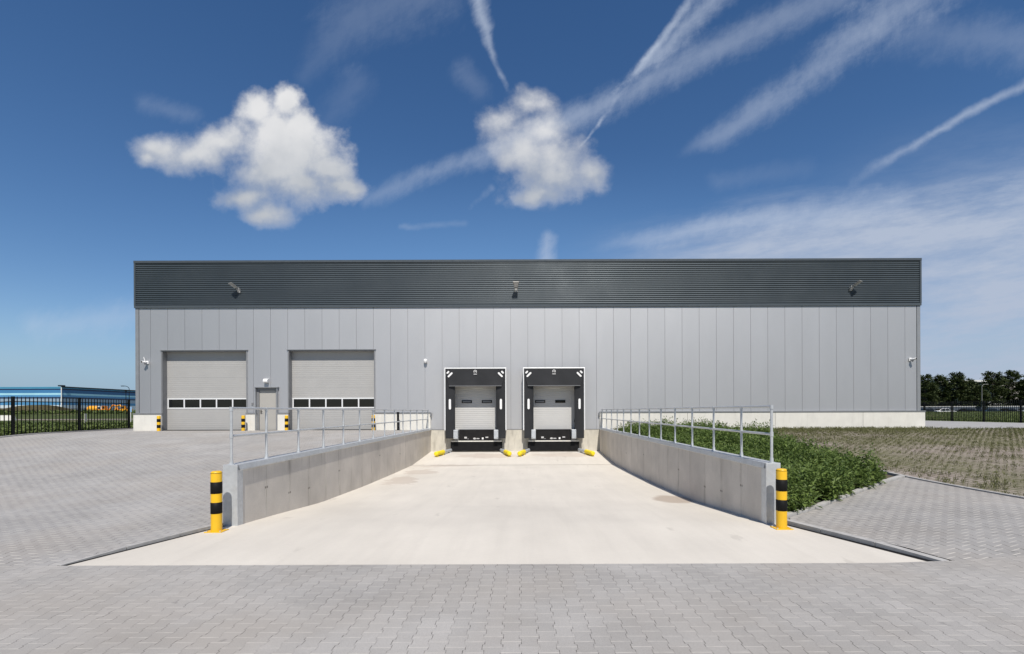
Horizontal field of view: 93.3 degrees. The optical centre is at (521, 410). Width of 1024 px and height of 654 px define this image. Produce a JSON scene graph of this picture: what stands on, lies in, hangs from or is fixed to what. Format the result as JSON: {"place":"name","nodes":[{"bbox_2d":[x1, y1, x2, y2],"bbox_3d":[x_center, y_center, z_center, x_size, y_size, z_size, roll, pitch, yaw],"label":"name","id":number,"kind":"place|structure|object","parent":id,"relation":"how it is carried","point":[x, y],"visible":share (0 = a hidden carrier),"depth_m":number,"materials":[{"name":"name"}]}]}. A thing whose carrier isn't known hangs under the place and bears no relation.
{"place":"outdoors","nodes":[
{"label":"outdoors","id":0,"kind":"place"},
{"bbox_2d":[0,415,15,419],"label":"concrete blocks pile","id":1,"kind":"object","parent":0,"point":[2,417],"visible":0.56,"depth_m":75.78,"materials":[{"name":"white concrete"}]},
{"bbox_2d":[16,419,132,419],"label":"distant road","id":2,"kind":"structure","parent":0,"point":[71,419],"depth_m":81.73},
{"bbox_2d":[0,429,413,565],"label":"yard paving","id":3,"kind":"structure","parent":0,"point":[68,497],"depth_m":13.25,"materials":[{"name":"grey concrete"}]},
{"bbox_2d":[0,396,129,435],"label":"metal fence","id":4,"kind":"object","parent":3,"relation":"on","point":[79,402],"visible":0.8,"depth_m":26.40,"materials":[{"name":"black metal"}]},
{"bbox_2d":[0,428,132,437],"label":"kerb","id":5,"kind":"structure","parent":3,"relation":"on","point":[61,432],"depth_m":25.50,"materials":[{"name":"concrete"}]},
{"bbox_2d":[157,416,160,430],"bbox_3d":[-20.795,0.713,27.720,0.196,0.880,0.196,0,0,0],"label":"bollard","id":6,"kind":"object","parent":3,"relation":"on","point":[158,423],"visible":0.94,"depth_m":27.65,"materials":[{"name":"yellow metal"}]},
{"bbox_2d":[241,415,244,430],"bbox_3d":[-15.956,0.696,27.720,0.196,0.880,0.196,0,0,0],"label":"bollard","id":7,"kind":"object","parent":3,"relation":"on","point":[242,422],"visible":1,"depth_m":27.64,"materials":[{"name":"yellow metal"}]},
{"bbox_2d":[285,415,287,429],"bbox_3d":[-13.471,0.687,27.720,0.196,0.880,0.196,0,0,0],"label":"bollard","id":8,"kind":"object","parent":3,"relation":"on","point":[286,422],"visible":0.88,"depth_m":27.63,"materials":[{"name":"yellow metal"}]},
{"bbox_2d":[397,412,398,429],"bbox_3d":[-7.073,0.580,27.700,0.320,1.050,0.240,0,0,0],"label":"card reader post","id":9,"kind":"object","parent":3,"relation":"on","point":[397,420],"visible":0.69,"depth_m":27.65,"materials":[{"name":"black metal"}]},
{"bbox_2d":[0,555,1023,653],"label":"forecourt paving","id":10,"kind":"structure","parent":0,"point":[974,606],"depth_m":5.11,"materials":[{"name":"grey concrete"}]},
{"bbox_2d":[0,411,1023,560],"bbox_3d":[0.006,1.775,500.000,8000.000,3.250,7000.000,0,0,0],"label":"ground","id":11,"kind":"structure","parent":0,"point":[73,416],"depth_m":89.17,"materials":[{"name":"green plant"}]},
{"bbox_2d":[0,405,73,413],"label":"soil mound","id":12,"kind":"object","parent":11,"relation":"on","point":[35,407],"visible":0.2,"depth_m":113.31,"materials":[{"name":"brown soil"}]},
{"bbox_2d":[0,385,135,411],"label":"striped hall","id":13,"kind":"structure","parent":11,"relation":"on","point":[64,392],"depth_m":201.68,"materials":[{"name":"blue metal"}]},
{"bbox_2d":[0,409,135,435],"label":"weed field","id":14,"kind":"structure","parent":11,"relation":"on","point":[72,427],"depth_m":37.93,"materials":[{"name":"green plant"}]},
{"bbox_2d":[87,406,101,410],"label":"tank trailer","id":15,"kind":"object","parent":11,"relation":"on","point":[93,407],"visible":0.2,"depth_m":149.18,"materials":[{"name":"yellow paint"}]},
{"bbox_2d":[98,405,117,410],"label":"excavator","id":16,"kind":"object","parent":11,"relation":"on","point":[103,408],"visible":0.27,"depth_m":149.49,"materials":[{"name":"metal"}]},
{"bbox_2d":[67,451,924,565],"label":"ramp slab","id":17,"kind":"structure","parent":11,"relation":"on","point":[531,507],"depth_m":8.65,"materials":[{"name":"concrete"}]},
{"bbox_2d":[58,522,222,565],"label":"kerb","id":18,"kind":"structure","parent":17,"relation":"on","point":[151,541],"depth_m":7.63,"materials":[{"name":"concrete"}]},
{"bbox_2d":[63,526,222,565],"bbox_3d":[-5.871,2.120,7.779,0.052,0.013,2.474,0,0,18],"label":"slab joint","id":19,"kind":"object","parent":17,"relation":"on","point":[133,548],"visible":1,"depth_m":7.39,"materials":[{"name":"black rubber"}]},
{"bbox_2d":[204,471,228,532],"bbox_3d":[-5.394,1.594,8.550,0.300,1.065,0.240,0,0,0],"label":"bollard","id":20,"kind":"object","parent":17,"relation":"on","point":[216,501],"visible":1,"depth_m":8.48,"materials":[{"name":"yellow metal"}]},
{"bbox_2d":[223,428,430,525],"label":"retaining wall","id":21,"kind":"structure","parent":17,"relation":"on","point":[257,489],"depth_m":12.14,"materials":[{"name":"concrete"}]},
{"bbox_2d":[228,407,428,464],"bbox_3d":[-5.418,0.461,18.515,0.119,1.075,19.089,0,0,0],"label":"railing","id":22,"kind":"object","parent":21,"relation":"on","point":[266,432],"visible":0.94,"depth_m":11.74,"materials":[{"name":"metal"}]},
{"bbox_2d":[434,449,451,456],"bbox_3d":[-4.345,2.317,26.896,0.244,0.322,1.989,0,0,16],"label":"wheel guide","id":23,"kind":"object","parent":17,"relation":"on","point":[438,453],"visible":1,"depth_m":26.53,"materials":[{"name":"metal"}]},
{"bbox_2d":[500,448,511,456],"bbox_3d":[-0.899,2.305,26.896,0.244,0.322,1.989,0,0,-16],"label":"wheel guide","id":24,"kind":"object","parent":17,"relation":"on","point":[506,452],"visible":0.99,"depth_m":26.37,"materials":[{"name":"metal"}]},
{"bbox_2d":[517,448,529,456],"bbox_3d":[0.145,2.301,26.896,0.244,0.322,1.989,0,0,16],"label":"wheel guide","id":25,"kind":"object","parent":17,"relation":"on","point":[522,452],"visible":1,"depth_m":26.39,"materials":[{"name":"metal"}]},
{"bbox_2d":[578,448,594,455],"bbox_3d":[3.591,2.289,26.896,0.244,0.322,1.989,0,0,-16],"label":"wheel guide","id":26,"kind":"object","parent":17,"relation":"on","point":[588,452],"visible":1,"depth_m":26.55,"materials":[{"name":"metal"}]},
{"bbox_2d":[599,428,780,523],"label":"retaining wall","id":27,"kind":"structure","parent":17,"relation":"on","point":[745,486],"depth_m":12.21,"materials":[{"name":"concrete"}]},
{"bbox_2d":[601,405,774,462],"bbox_3d":[4.671,0.426,18.515,0.119,1.075,19.089,0,0,0],"label":"railing","id":28,"kind":"object","parent":27,"relation":"on","point":[742,431],"visible":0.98,"depth_m":12.08,"materials":[{"name":"metal"}]},
{"bbox_2d":[770,468,793,529],"bbox_3d":[4.636,1.559,8.620,0.300,1.065,0.240,0,0,0],"label":"bollard","id":29,"kind":"object","parent":17,"relation":"on","point":[781,498],"visible":1,"depth_m":8.54,"materials":[{"name":"yellow metal"}]},
{"bbox_2d":[787,525,931,560],"bbox_3d":[5.235,2.084,7.838,0.115,0.020,2.643,0,0,-20],"label":"slab joint","id":30,"kind":"object","parent":17,"relation":"on","point":[866,544],"visible":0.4,"depth_m":7.48,"materials":[{"name":"black rubber"}]},
{"bbox_2d":[787,519,948,560],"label":"kerb","id":31,"kind":"structure","parent":17,"relation":"on","point":[872,542],"depth_m":7.64,"materials":[{"name":"concrete"}]},
{"bbox_2d":[133,258,924,451],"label":"warehouse","id":32,"kind":"structure","parent":11,"relation":"on","point":[806,342],"depth_m":28.20,"materials":[{"name":"silver metal"}]},
{"bbox_2d":[167,352,245,430],"bbox_3d":[-18.484,-1.215,28.580,4.880,4.729,0.080,0,0,0],"label":"sectional door","id":33,"kind":"structure","parent":32,"relation":"in","point":[202,387],"depth_m":28.56,"materials":[{"name":"white metal"}]},
{"bbox_2d":[228,282,240,292],"bbox_3d":[-16.540,-7.115,27.911,0.338,0.486,0.602,0,0,32],"label":"floodlight","id":34,"kind":"object","parent":32,"relation":"attached to","point":[235,286],"visible":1,"depth_m":27.87,"materials":[{"name":"grey metal"}]},
{"bbox_2d":[260,390,275,429],"bbox_3d":[-14.820,-0.041,28.259,0.991,2.325,0.142,0,0,0],"label":"personnel door","id":35,"kind":"structure","parent":32,"relation":"in","point":[267,397],"depth_m":28.27,"materials":[{"name":"grey metal"}]},
{"bbox_2d":[292,351,373,429],"bbox_3d":[-11.069,-1.244,28.580,4.950,4.735,0.080,0,0,0],"label":"sectional door","id":36,"kind":"structure","parent":32,"relation":"in","point":[345,379],"depth_m":28.56,"materials":[{"name":"white metal"}]},
{"bbox_2d":[444,368,506,438],"bbox_3d":[-2.632,-0.452,27.855,3.544,4.042,0.680,0,0,0],"label":"dock shelter","id":37,"kind":"object","parent":32,"relation":"attached to","point":[454,377],"visible":1,"depth_m":27.59,"materials":[{"name":"black rubber"}]},
{"bbox_2d":[455,386,495,428],"bbox_3d":[-2.631,-0.416,28.422,3.000,3.050,0.077,0,0,0],"label":"dock door","id":38,"kind":"structure","parent":32,"relation":"in","point":[475,406],"depth_m":28.41,"materials":[{"name":"grey metal"}]},
{"bbox_2d":[451,429,501,450],"bbox_3d":[-2.604,1.687,27.863,2.970,1.215,0.595,0,0,0],"label":"dock leveller","id":39,"kind":"object","parent":32,"relation":"attached to","point":[480,440],"visible":0.91,"depth_m":27.92,"materials":[{"name":"black metal"}]},
{"bbox_2d":[513,281,518,291],"bbox_3d":[-0.317,-7.172,27.856,0.337,0.486,0.569,0,0,0],"label":"floodlight","id":40,"kind":"object","parent":32,"relation":"attached to","point":[515,283],"visible":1,"depth_m":27.73,"materials":[{"name":"grey metal"}]},
{"bbox_2d":[528,429,578,450],"bbox_3d":[1.846,1.671,27.863,2.970,1.215,0.595,0,0,0],"label":"dock leveller","id":41,"kind":"object","parent":32,"relation":"attached to","point":[553,439],"visible":0.93,"depth_m":27.92,"materials":[{"name":"black metal"}]},
{"bbox_2d":[533,386,573,428],"bbox_3d":[1.859,-0.431,28.422,3.000,3.050,0.077,0,0,0],"label":"dock door","id":42,"kind":"structure","parent":32,"relation":"in","point":[553,405],"depth_m":28.41,"materials":[{"name":"grey metal"}]},
{"bbox_2d":[523,367,584,437],"bbox_3d":[1.858,-0.468,27.855,3.544,4.042,0.680,0,0,0],"label":"dock shelter","id":43,"kind":"object","parent":32,"relation":"attached to","point":[554,376],"visible":1,"depth_m":27.59,"materials":[{"name":"black rubber"}]},
{"bbox_2d":[849,280,862,290],"bbox_3d":[19.275,-7.240,27.911,0.338,0.486,0.602,0,0,-32],"label":"floodlight","id":44,"kind":"object","parent":32,"relation":"attached to","point":[855,284],"visible":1,"depth_m":27.89,"materials":[{"name":"grey metal"}]},
{"bbox_2d":[921,374,940,407],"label":"tree","id":45,"kind":"object","parent":11,"relation":"on","point":[929,392],"visible":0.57,"depth_m":116.96,"materials":[{"name":"green plant"}]},
{"bbox_2d":[926,374,955,405],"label":"tree","id":46,"kind":"object","parent":11,"relation":"on","point":[941,380],"visible":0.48,"depth_m":118.89,"materials":[{"name":"green plant"}]},
{"bbox_2d":[934,408,955,411],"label":"parked car","id":47,"kind":"object","parent":11,"relation":"on","point":[943,410],"visible":0.16,"depth_m":110.27,"materials":[{"name":"white paint"}]},
{"bbox_2d":[939,371,975,407],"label":"tree","id":48,"kind":"object","parent":11,"relation":"on","point":[958,379],"visible":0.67,"depth_m":117.91,"materials":[{"name":"green plant"}]},
{"bbox_2d":[921,380,993,404],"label":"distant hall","id":49,"kind":"structure","parent":11,"relation":"on","point":[968,384],"depth_m":170.00,"materials":[{"name":"grey glass"}]},
{"bbox_2d":[957,377,978,403],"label":"conifer tree","id":50,"kind":"object","parent":11,"relation":"on","point":[972,384],"visible":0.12,"depth_m":119.90,"materials":[{"name":"green plant"}]},
{"bbox_2d":[957,408,979,411],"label":"parked car","id":51,"kind":"object","parent":11,"relation":"on","point":[967,410],"visible":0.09,"depth_m":111.31,"materials":[{"name":"black paint"}]},
{"bbox_2d":[916,400,1023,422],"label":"metal fence","id":52,"kind":"object","parent":11,"relation":"on","point":[984,403],"visible":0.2,"depth_m":43.40,"materials":[{"name":"black metal"}]},
{"bbox_2d":[922,406,1023,410],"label":"boundary wall","id":53,"kind":"structure","parent":11,"relation":"on","point":[972,407],"depth_m":116.00,"materials":[{"name":"grey concrete"}]},
{"bbox_2d":[965,385,993,407],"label":"conifer tree","id":54,"kind":"object","parent":11,"relation":"on","point":[982,393],"visible":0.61,"depth_m":116.20,"materials":[{"name":"green plant"}]},
{"bbox_2d":[979,408,997,411],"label":"parked car","id":55,"kind":"object","parent":11,"relation":"on","point":[993,409],"visible":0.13,"depth_m":110.31,"materials":[{"name":"blue paint"}]},
{"bbox_2d":[977,371,1009,407],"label":"tree","id":56,"kind":"object","parent":11,"relation":"on","point":[995,379],"visible":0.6,"depth_m":118.08,"materials":[{"name":"green plant"}]},
{"bbox_2d":[1001,370,1023,405],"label":"deciduous tree","id":57,"kind":"object","parent":11,"relation":"on","point":[1012,393],"visible":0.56,"depth_m":119.34,"materials":[{"name":"green plant"}]},
{"bbox_2d":[1013,381,1023,405],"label":"conifer tree","id":58,"kind":"object","parent":11,"relation":"on","point":[1021,396],"visible":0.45,"depth_m":117.73,"materials":[{"name":"green plant"}]},
{"bbox_2d":[0,0,1023,389],"label":"sky","id":59,"kind":"structure","parent":0,"point":[131,130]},
{"bbox_2d":[612,426,1023,496],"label":"grass paver field","id":60,"kind":"structure","parent":0,"point":[908,465],"depth_m":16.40,"materials":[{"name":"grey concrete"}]},
{"bbox_2d":[883,470,1023,498],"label":"kerb","id":61,"kind":"structure","parent":60,"relation":"on","point":[953,485],"depth_m":11.18,"materials":[{"name":"concrete"}]},
{"bbox_2d":[787,474,893,510],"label":"planting bed soil","id":62,"kind":"structure","parent":0,"point":[821,499],"depth_m":11.02,"materials":[{"name":"brown soil"}]},
{"bbox_2d":[618,416,888,512],"bbox_3d":[7.327,1.141,16.785,5.580,1.921,14.924,0,0,0],"label":"weed bed","id":63,"kind":"object","parent":62,"relation":"on","point":[832,474],"visible":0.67,"depth_m":12.76,"materials":[{"name":"green plant"}]},
{"bbox_2d":[790,477,1023,560],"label":"side paving","id":64,"kind":"structure","parent":0,"point":[947,522],"depth_m":8.63,"materials":[{"name":"grey concrete"}]},
{"bbox_2d":[787,475,904,518],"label":"kerb","id":65,"kind":"structure","parent":64,"relation":"on","point":[826,502],"depth_m":10.44,"materials":[{"name":"concrete"}]},
{"bbox_2d":[922,411,1023,422],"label":"verge grass","id":66,"kind":"structure","parent":0,"point":[976,418],"depth_m":62.67,"materials":[{"name":"green plant"}]},
{"bbox_2d":[925,421,1023,428],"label":"side road","id":67,"kind":"structure","parent":0,"point":[954,424],"depth_m":35.41,"materials":[{"name":"grey asphalt"}]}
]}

